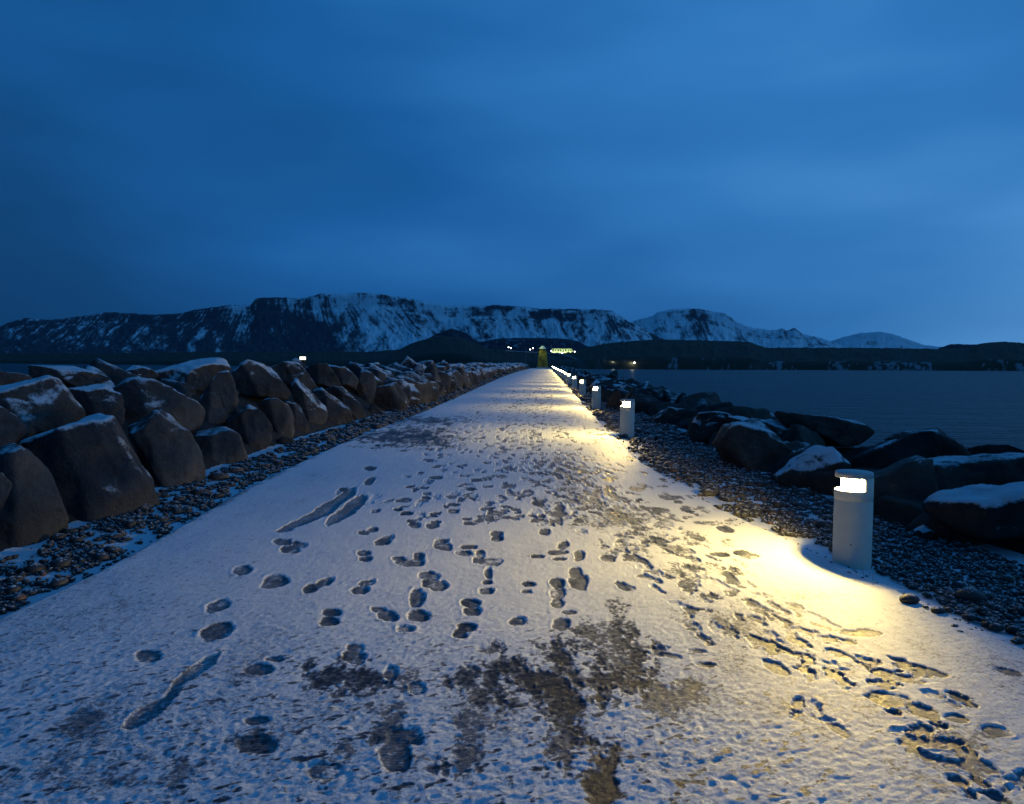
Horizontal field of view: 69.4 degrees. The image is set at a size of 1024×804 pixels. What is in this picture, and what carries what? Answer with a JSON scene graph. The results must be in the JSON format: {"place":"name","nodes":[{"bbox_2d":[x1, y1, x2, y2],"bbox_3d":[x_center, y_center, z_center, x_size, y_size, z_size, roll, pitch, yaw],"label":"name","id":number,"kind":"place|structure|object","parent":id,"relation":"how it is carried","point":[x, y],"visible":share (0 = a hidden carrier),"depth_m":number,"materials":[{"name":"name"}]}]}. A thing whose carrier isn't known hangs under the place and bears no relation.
{"place":"outdoors","nodes":[
{"label":"outdoors","id":0,"kind":"place"},
{"bbox_2d":[0,384,387,551],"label":"ground","id":1,"kind":"structure","parent":0,"point":[209,462],"depth_m":14.39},
{"bbox_2d":[0,472,11,508],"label":"boulder","id":2,"kind":"object","parent":1,"relation":"on","point":[5,486],"visible":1,"depth_m":6.20,"materials":[{"name":"stone"}]},
{"bbox_2d":[0,443,68,546],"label":"boulder","id":3,"kind":"object","parent":1,"relation":"on","point":[32,510],"visible":0.84,"depth_m":6.81,"materials":[{"name":"stone"}]},
{"bbox_2d":[0,375,85,443],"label":"boulder","id":4,"kind":"object","parent":1,"relation":"on","point":[41,404],"visible":0.66,"depth_m":8.45,"materials":[{"name":"stone"}]},
{"bbox_2d":[19,413,159,521],"bbox_3d":[-4.672,0.830,8.308,1.228,1.402,1.358,2,3,22],"label":"boulder","id":5,"kind":"object","parent":1,"relation":"on","point":[95,467],"visible":0.7,"depth_m":7.83,"materials":[{"name":"stone"}]},
{"bbox_2d":[0,406,28,446],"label":"boulder","id":6,"kind":"object","parent":5,"relation":"on","point":[14,428],"visible":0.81,"depth_m":7.46,"materials":[{"name":"stone"}]},
{"bbox_2d":[73,366,114,387],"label":"boulder","id":7,"kind":"object","parent":1,"relation":"on","point":[109,382],"visible":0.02,"depth_m":11.88,"materials":[{"name":"stone"}]},
{"bbox_2d":[28,365,109,387],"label":"boulder","id":8,"kind":"object","parent":7,"relation":"on","point":[71,376],"visible":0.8,"depth_m":11.13,"materials":[{"name":"stone"}]},
{"bbox_2d":[68,384,125,427],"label":"boulder","id":9,"kind":"object","parent":1,"relation":"on","point":[105,399],"visible":0.77,"depth_m":9.84,"materials":[{"name":"stone"}]},
{"bbox_2d":[89,357,141,385],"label":"boulder","id":10,"kind":"object","parent":1,"relation":"on","point":[116,375],"visible":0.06,"depth_m":12.41,"materials":[{"name":"stone"}]},
{"bbox_2d":[113,377,204,430],"bbox_3d":[-5.508,0.055,11.665,1.018,0.909,1.359,2,3,25],"label":"boulder","id":11,"kind":"object","parent":1,"relation":"on","point":[143,397],"visible":0.56,"depth_m":11.21,"materials":[{"name":"stone"}]},
{"bbox_2d":[127,409,205,487],"bbox_3d":[-4.617,0.702,9.947,0.941,1.219,1.036,-2,4,-39],"label":"boulder","id":12,"kind":"object","parent":1,"relation":"on","point":[165,444],"visible":0.84,"depth_m":9.66,"materials":[{"name":"stone"}]},
{"bbox_2d":[159,379,195,397],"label":"boulder","id":13,"kind":"object","parent":1,"relation":"on","point":[180,387],"visible":0.19,"depth_m":13.80,"materials":[{"name":"stone"}]},
{"bbox_2d":[125,365,158,379],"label":"boulder","id":14,"kind":"object","parent":13,"relation":"on","point":[143,372],"visible":0.56,"depth_m":13.61,"materials":[{"name":"stone"}]},
{"bbox_2d":[155,357,231,391],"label":"boulder","id":15,"kind":"object","parent":13,"relation":"on","point":[195,375],"visible":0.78,"depth_m":14.13,"materials":[{"name":"stone"}]},
{"bbox_2d":[197,370,238,423],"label":"boulder","id":16,"kind":"object","parent":1,"relation":"on","point":[218,400],"visible":0.84,"depth_m":13.07,"materials":[{"name":"stone"}]},
{"bbox_2d":[194,427,247,463],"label":"boulder","id":17,"kind":"object","parent":1,"relation":"on","point":[222,445],"visible":0.52,"depth_m":11.52,"materials":[{"name":"stone"}]},
{"bbox_2d":[224,404,272,448],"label":"boulder","id":18,"kind":"object","parent":1,"relation":"on","point":[251,425],"visible":0.77,"depth_m":13.02,"materials":[{"name":"stone"}]},
{"bbox_2d":[231,359,290,400],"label":"boulder","id":19,"kind":"object","parent":1,"relation":"on","point":[256,380],"visible":0.84,"depth_m":15.77,"materials":[{"name":"stone"}]},
{"bbox_2d":[0,367,529,617],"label":"gravel","id":20,"kind":"structure","parent":1,"relation":"on","point":[12,587],"depth_m":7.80,"materials":[{"name":"grey gravel"}]},
{"bbox_2d":[257,397,294,437],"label":"boulder","id":21,"kind":"object","parent":20,"relation":"on","point":[278,413],"visible":0.87,"depth_m":14.56,"materials":[{"name":"stone"}]},
{"bbox_2d":[276,436,294,444],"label":"boulder","id":22,"kind":"object","parent":20,"relation":"on","point":[283,440],"visible":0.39,"depth_m":13.93,"materials":[{"name":"stone"}]},
{"bbox_2d":[325,386,365,419],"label":"boulder","id":23,"kind":"object","parent":20,"relation":"on","point":[346,398],"visible":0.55,"depth_m":19.55,"materials":[{"name":"stone"}]},
{"bbox_2d":[367,402,379,414],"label":"boulder","id":24,"kind":"object","parent":20,"relation":"on","point":[372,408],"visible":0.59,"depth_m":21.50,"materials":[{"name":"stone"}]},
{"bbox_2d":[408,362,528,405],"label":"boulders","id":25,"kind":"object","parent":20,"relation":"on","point":[485,371],"visible":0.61,"depth_m":66.09,"materials":[{"name":"stone"}]},
{"bbox_2d":[270,361,317,391],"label":"boulder","id":26,"kind":"object","parent":1,"relation":"on","point":[288,372],"visible":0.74,"depth_m":18.72,"materials":[{"name":"stone"}]},
{"bbox_2d":[285,401,309,432],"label":"boulder","id":27,"kind":"object","parent":1,"relation":"on","point":[300,422],"visible":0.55,"depth_m":15.65,"materials":[{"name":"stone"}]},
{"bbox_2d":[291,378,327,424],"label":"boulder","id":28,"kind":"object","parent":1,"relation":"on","point":[310,403],"visible":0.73,"depth_m":16.77,"materials":[{"name":"stone"}]},
{"bbox_2d":[304,363,342,388],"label":"boulder","id":29,"kind":"object","parent":1,"relation":"on","point":[323,375],"visible":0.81,"depth_m":19.79,"materials":[{"name":"stone"}]},
{"bbox_2d":[312,387,352,424],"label":"boulder","id":30,"kind":"object","parent":1,"relation":"on","point":[339,412],"visible":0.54,"depth_m":18.03,"materials":[{"name":"stone"}]},
{"bbox_2d":[330,366,358,390],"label":"boulder","id":31,"kind":"object","parent":1,"relation":"on","point":[348,380],"visible":0.77,"depth_m":21.74,"materials":[{"name":"stone"}]},
{"bbox_2d":[348,362,383,385],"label":"boulder","id":32,"kind":"object","parent":1,"relation":"on","point":[354,368],"visible":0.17,"depth_m":23.64,"materials":[{"name":"stone"}]},
{"bbox_2d":[355,369,377,402],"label":"boulder","id":33,"kind":"object","parent":1,"relation":"on","point":[367,385],"visible":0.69,"depth_m":22.74,"materials":[{"name":"stone"}]},
{"bbox_2d":[363,367,385,382],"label":"boulder","id":34,"kind":"object","parent":1,"relation":"on","point":[379,374],"visible":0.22,"depth_m":24.99,"materials":[{"name":"stone"}]},
{"bbox_2d":[368,365,396,379],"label":"boulder","id":35,"kind":"object","parent":1,"relation":"on","point":[388,375],"visible":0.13,"depth_m":26.21,"materials":[{"name":"stone"}]},
{"bbox_2d":[380,365,400,376],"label":"boulder","id":36,"kind":"object","parent":1,"relation":"on","point":[394,372],"visible":0.23,"depth_m":28.09,"materials":[{"name":"stone"}]},
{"bbox_2d":[374,382,409,410],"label":"boulder","id":37,"kind":"object","parent":1,"relation":"on","point":[391,396],"visible":0.6,"depth_m":23.17,"materials":[{"name":"stone"}]},
{"bbox_2d":[386,378,411,399],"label":"boulder","id":38,"kind":"object","parent":1,"relation":"on","point":[404,385],"visible":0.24,"depth_m":25.31,"materials":[{"name":"stone"}]},
{"bbox_2d":[390,364,412,371],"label":"boulder","id":39,"kind":"object","parent":1,"relation":"on","point":[400,367],"visible":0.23,"depth_m":30.30,"materials":[{"name":"stone"}]},
{"bbox_2d":[400,356,417,368],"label":"boulder","id":40,"kind":"object","parent":1,"relation":"on","point":[407,362],"visible":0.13,"depth_m":31.73,"materials":[{"name":"stone"}]},
{"bbox_2d":[396,371,432,402],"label":"boulder","id":41,"kind":"object","parent":1,"relation":"on","point":[424,386],"visible":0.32,"depth_m":27.49,"materials":[{"name":"stone"}]},
{"bbox_2d":[408,383,421,399],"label":"boulder","id":42,"kind":"object","parent":1,"relation":"on","point":[415,391],"visible":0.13,"depth_m":26.45,"materials":[{"name":"stone"}]},
{"bbox_2d":[412,364,426,378],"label":"boulder","id":43,"kind":"object","parent":1,"relation":"on","point":[418,369],"visible":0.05,"depth_m":29.46,"materials":[{"name":"stone"}]},
{"bbox_2d":[399,371,439,401],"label":"boulder","id":44,"kind":"object","parent":1,"relation":"on","point":[435,393],"visible":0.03,"depth_m":28.48,"materials":[{"name":"stone"}]},
{"bbox_2d":[417,360,437,371],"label":"boulder","id":45,"kind":"object","parent":1,"relation":"on","point":[426,363],"visible":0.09,"depth_m":38.40,"materials":[{"name":"stone"}]},
{"bbox_2d":[424,365,444,395],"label":"boulder","id":46,"kind":"object","parent":1,"relation":"on","point":[431,369],"visible":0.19,"depth_m":33.03,"materials":[{"name":"stone"}]},
{"bbox_2d":[437,371,451,392],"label":"boulder","id":47,"kind":"object","parent":1,"relation":"on","point":[446,379],"visible":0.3,"depth_m":35.35,"materials":[{"name":"stone"}]},
{"bbox_2d":[452,370,464,386],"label":"boulder","id":48,"kind":"object","parent":1,"relation":"on","point":[459,377],"visible":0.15,"depth_m":41.30,"materials":[{"name":"stone"}]},
{"bbox_2d":[451,364,470,385],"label":"boulder","id":49,"kind":"object","parent":1,"relation":"on","point":[460,369],"visible":0.16,"depth_m":44.02,"materials":[{"name":"stone"}]},
{"bbox_2d":[536,346,548,367],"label":"lighthouse","id":50,"kind":"object","parent":1,"relation":"on","point":[542,359],"visible":0.91,"depth_m":205.66,"materials":[{"name":"yellow paint"}]},
{"bbox_2d":[555,366,623,388],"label":"boulders","id":51,"kind":"object","parent":1,"relation":"on","point":[580,374],"visible":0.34,"depth_m":63.56,"materials":[{"name":"stone"}]},
{"bbox_2d":[592,377,618,389],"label":"boulder","id":52,"kind":"object","parent":1,"relation":"on","point":[610,382],"visible":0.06,"depth_m":32.95,"materials":[{"name":"stone"}]},
{"bbox_2d":[601,389,613,402],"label":"boulder","id":53,"kind":"object","parent":1,"relation":"on","point":[606,395],"visible":0.09,"depth_m":28.20,"materials":[{"name":"stone"}]},
{"bbox_2d":[606,388,628,409],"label":"boulder","id":54,"kind":"object","parent":1,"relation":"on","point":[617,395],"visible":0.09,"depth_m":24.41,"materials":[{"name":"stone"}]},
{"bbox_2d":[617,387,652,409],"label":"boulder","id":55,"kind":"object","parent":1,"relation":"on","point":[635,390],"visible":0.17,"depth_m":23.20,"materials":[{"name":"stone"}]},
{"bbox_2d":[631,393,661,414],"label":"boulder","id":56,"kind":"object","parent":1,"relation":"on","point":[644,403],"visible":0.39,"depth_m":22.16,"materials":[{"name":"stone"}]},
{"bbox_2d":[648,402,675,416],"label":"boulder","id":57,"kind":"object","parent":1,"relation":"on","point":[654,409],"visible":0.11,"depth_m":20.55,"materials":[{"name":"stone"}]},
{"bbox_2d":[647,407,684,422],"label":"boulder","id":58,"kind":"object","parent":1,"relation":"on","point":[665,414],"visible":0.32,"depth_m":18.65,"materials":[{"name":"stone"}]},
{"bbox_2d":[662,389,679,402],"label":"boulder","id":59,"kind":"object","parent":1,"relation":"on","point":[670,396],"visible":0.12,"depth_m":23.03,"materials":[{"name":"stone"}]},
{"bbox_2d":[661,414,680,425],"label":"boulder","id":60,"kind":"object","parent":1,"relation":"on","point":[675,420],"visible":0.15,"depth_m":18.46,"materials":[{"name":"stone"}]},
{"bbox_2d":[664,402,697,410],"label":"boulder","id":61,"kind":"object","parent":1,"relation":"on","point":[682,405],"visible":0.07,"depth_m":19.51,"materials":[{"name":"stone"}]},
{"bbox_2d":[677,417,691,429],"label":"boulder","id":62,"kind":"object","parent":1,"relation":"on","point":[682,424],"visible":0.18,"depth_m":17.80,"materials":[{"name":"stone"}]},
{"bbox_2d":[679,409,704,419],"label":"boulder","id":63,"kind":"object","parent":1,"relation":"on","point":[686,413],"visible":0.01,"depth_m":18.22,"materials":[{"name":"stone"}]},
{"bbox_2d":[679,391,722,409],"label":"boulder","id":64,"kind":"object","parent":1,"relation":"on","point":[699,401],"visible":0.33,"depth_m":20.25,"materials":[{"name":"stone"}]},
{"bbox_2d":[698,401,733,411],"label":"boulder","id":65,"kind":"object","parent":1,"relation":"on","point":[719,405],"visible":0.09,"depth_m":19.07,"materials":[{"name":"stone"}]},
{"bbox_2d":[713,406,770,419],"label":"boulder","id":66,"kind":"object","parent":1,"relation":"on","point":[759,413],"visible":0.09,"depth_m":16.71,"materials":[{"name":"stone"}]},
{"bbox_2d":[712,418,793,470],"bbox_3d":[3.840,0.747,11.624,1.226,0.968,1.204,0,3,0],"label":"boulder","id":67,"kind":"object","parent":1,"relation":"on","point":[752,444],"visible":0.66,"depth_m":11.23,"materials":[{"name":"stone"}]},
{"bbox_2d":[759,440,811,472],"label":"boulder","id":68,"kind":"object","parent":1,"relation":"on","point":[796,445],"visible":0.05,"depth_m":11.43,"materials":[{"name":"stone"}]},
{"bbox_2d":[551,366,1023,649],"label":"gravel","id":69,"kind":"structure","parent":1,"relation":"on","point":[663,445],"depth_m":7.36,"materials":[{"name":"grey gravel"}]},
{"bbox_2d":[579,379,585,395],"bbox_3d":[3.241,-0.591,34.042,0.300,0.909,0.300,0,4,1],"label":"path light","id":70,"kind":"object","parent":69,"relation":"on","point":[582,387],"visible":0.98,"depth_m":33.92,"materials":[{"name":"grey metal"}]},
{"bbox_2d":[592,385,600,408],"bbox_3d":[2.824,-0.099,24.760,0.300,0.909,0.300,0,3,1],"label":"path light","id":71,"kind":"object","parent":69,"relation":"on","point":[596,396],"visible":0.99,"depth_m":24.64,"materials":[{"name":"grey metal"}]},
{"bbox_2d":[620,399,634,437],"bbox_3d":[2.410,0.393,15.475,0.300,0.909,0.300,1,2,-3],"label":"path light","id":72,"kind":"object","parent":69,"relation":"on","point":[627,412],"visible":0.99,"depth_m":15.35,"materials":[{"name":"grey metal"}]},
{"bbox_2d":[689,411,731,442],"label":"boulder","id":73,"kind":"object","parent":69,"relation":"on","point":[704,427],"visible":0.77,"depth_m":14.17,"materials":[{"name":"stone"}]},
{"bbox_2d":[832,469,873,569],"bbox_3d":[2.854,1.031,6.193,0.300,0.909,0.300,0,3,-1],"label":"path light","id":74,"kind":"object","parent":69,"relation":"on","point":[853,519],"visible":0.99,"depth_m":6.07,"materials":[{"name":"paint"}]},
{"bbox_2d":[899,593,919,603],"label":"stone","id":75,"kind":"object","parent":69,"relation":"on","point":[909,598],"visible":0.94,"depth_m":5.14,"materials":[{"name":"grey stone"}]},
{"bbox_2d":[914,525,935,539],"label":"boulder","id":76,"kind":"object","parent":69,"relation":"on","point":[925,532],"visible":0.91,"depth_m":7.06,"materials":[{"name":"stone"}]},
{"bbox_2d":[931,607,945,613],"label":"stone","id":77,"kind":"object","parent":69,"relation":"on","point":[938,610],"visible":0.98,"depth_m":4.95,"materials":[{"name":"grey stone"}]},
{"bbox_2d":[771,450,805,474],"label":"boulder","id":78,"kind":"object","parent":1,"relation":"on","point":[778,465],"visible":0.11,"depth_m":10.41,"materials":[{"name":"stone"}]},
{"bbox_2d":[782,424,825,446],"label":"boulder","id":79,"kind":"object","parent":1,"relation":"on","point":[795,432],"visible":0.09,"depth_m":12.51,"materials":[{"name":"stone"}]},
{"bbox_2d":[760,419,788,438],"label":"boulder","id":80,"kind":"object","parent":79,"relation":"on","point":[779,429],"visible":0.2,"depth_m":13.29,"materials":[{"name":"stone"}]},
{"bbox_2d":[772,445,850,487],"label":"boulder","id":81,"kind":"object","parent":1,"relation":"on","point":[797,470],"visible":0.59,"depth_m":9.57,"materials":[{"name":"stone"}]},
{"bbox_2d":[807,468,870,495],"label":"boulder","id":82,"kind":"object","parent":1,"relation":"on","point":[824,482],"visible":0.16,"depth_m":9.30,"materials":[{"name":"stone"}]},
{"bbox_2d":[835,446,872,460],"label":"boulder","id":83,"kind":"object","parent":1,"relation":"on","point":[848,454],"visible":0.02,"depth_m":12.77,"materials":[{"name":"stone"}]},
{"bbox_2d":[833,455,938,515],"bbox_3d":[4.316,1.255,8.387,1.134,1.201,1.148,-20,-25,23],"label":"boulder","id":84,"kind":"object","parent":1,"relation":"on","point":[914,477],"visible":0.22,"depth_m":8.08,"materials":[{"name":"stone"}]},
{"bbox_2d":[878,495,1023,554],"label":"boulder","id":85,"kind":"object","parent":1,"relation":"on","point":[901,511],"visible":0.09,"depth_m":7.70,"materials":[{"name":"stone"}]},
{"bbox_2d":[905,511,1006,548],"bbox_3d":[4.513,1.492,7.637,1.271,1.036,1.111,-3,20,-26],"label":"boulder","id":86,"kind":"object","parent":1,"relation":"on","point":[940,529],"visible":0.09,"depth_m":7.06,"materials":[{"name":"stone"}]},
{"bbox_2d":[928,452,1023,490],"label":"boulder","id":87,"kind":"object","parent":1,"relation":"on","point":[951,472],"visible":0.45,"depth_m":7.97,"materials":[{"name":"stone"}]},
{"bbox_2d":[967,444,1023,454],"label":"boulder","id":88,"kind":"object","parent":87,"relation":"on","point":[989,449],"visible":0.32,"depth_m":8.88,"materials":[{"name":"stone"}]},
{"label":"boulder","id":89,"kind":"object","parent":1,"relation":"on","visible":0},
{"bbox_2d":[849,428,968,468],"bbox_3d":[5.583,0.711,10.306,1.622,0.691,1.073,0,3,0],"label":"boulder","id":90,"kind":"object","parent":89,"relation":"on","point":[899,446],"visible":0.65,"depth_m":9.92,"materials":[{"name":"stone"}]},
{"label":"boulder","id":91,"kind":"object","parent":1,"relation":"on","visible":0},
{"bbox_2d":[0,371,31,385],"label":"boulder","id":92,"kind":"object","parent":91,"relation":"on","point":[6,378],"visible":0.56,"depth_m":10.06,"materials":[{"name":"stone"}]},
{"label":"boulder","id":93,"kind":"object","parent":1,"relation":"on","visible":0},
{"bbox_2d":[922,482,1023,540],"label":"boulder","id":94,"kind":"object","parent":93,"relation":"on","point":[985,512],"visible":1,"depth_m":6.60,"materials":[{"name":"stone"}]},
{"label":"boulder","id":95,"kind":"object","parent":1,"relation":"on","visible":0},
{"bbox_2d":[773,411,874,446],"bbox_3d":[5.663,0.490,13.304,1.762,0.632,1.075,0,3,0],"label":"boulder","id":96,"kind":"object","parent":95,"relation":"on","point":[835,431],"visible":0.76,"depth_m":12.85,"materials":[{"name":"stone"}]},
{"bbox_2d":[0,292,662,353],"bbox_3d":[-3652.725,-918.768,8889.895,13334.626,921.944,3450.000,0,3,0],"label":"mountain","id":97,"kind":"structure","parent":0,"point":[351,322],"depth_m":8903.61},
{"bbox_2d":[430,329,588,352],"bbox_3d":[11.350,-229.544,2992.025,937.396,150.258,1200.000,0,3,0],"label":"hill","id":98,"kind":"structure","parent":0,"point":[528,344],"depth_m":2838.17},
{"bbox_2d":[0,368,1023,803],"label":"path","id":99,"kind":"structure","parent":0,"point":[532,586],"depth_m":4.21,"materials":[{"name":"white snow"}]},
{"bbox_2d":[0,363,1023,448],"bbox_3d":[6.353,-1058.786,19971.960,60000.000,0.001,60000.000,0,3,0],"label":"sea","id":100,"kind":"structure","parent":0,"point":[968,409],"depth_m":113.99,"materials":[{"name":"teal liquid"}]},
{"bbox_2d":[0,336,1023,370],"bbox_3d":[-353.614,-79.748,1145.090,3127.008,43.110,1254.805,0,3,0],"label":"island","id":101,"kind":"structure","parent":0,"point":[736,355],"depth_m":679.90,"materials":[{"name":"black plant"}]},
{"bbox_2d":[552,347,572,352],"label":"house","id":102,"kind":"structure","parent":101,"relation":"on","point":[561,349],"depth_m":877.93,"materials":[{"name":"yellow glass"}]},
{"bbox_2d":[0,0,1023,346],"label":"sky","id":103,"kind":"structure","parent":0,"point":[830,170],"materials":[{"name":"blue"}]},
{"bbox_2d":[632,308,844,347],"bbox_3d":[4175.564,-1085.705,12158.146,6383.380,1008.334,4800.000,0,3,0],"label":"mountain","id":104,"kind":"structure","parent":0,"point":[687,324],"depth_m":12430.50,"materials":[{"name":"white snow"}]},
{"bbox_2d":[831,332,939,348],"bbox_3d":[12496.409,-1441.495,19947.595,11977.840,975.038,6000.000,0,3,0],"label":"mountain","id":105,"kind":"structure","parent":0,"point":[874,340],"depth_m":20544.25,"materials":[{"name":"white snow"}]},
{"bbox_2d":[938,344,975,348],"bbox_3d":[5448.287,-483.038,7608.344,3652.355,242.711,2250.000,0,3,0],"label":"mountain","id":106,"kind":"structure","parent":0,"point":[958,346],"depth_m":7869.57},
{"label":"boulder","id":107,"kind":"object","parent":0,"visible":0},
{"bbox_2d":[728,416,748,421],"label":"boulder","id":108,"kind":"object","parent":107,"relation":"on","point":[737,418],"visible":0.3,"depth_m":13.82,"materials":[{"name":"stone"}]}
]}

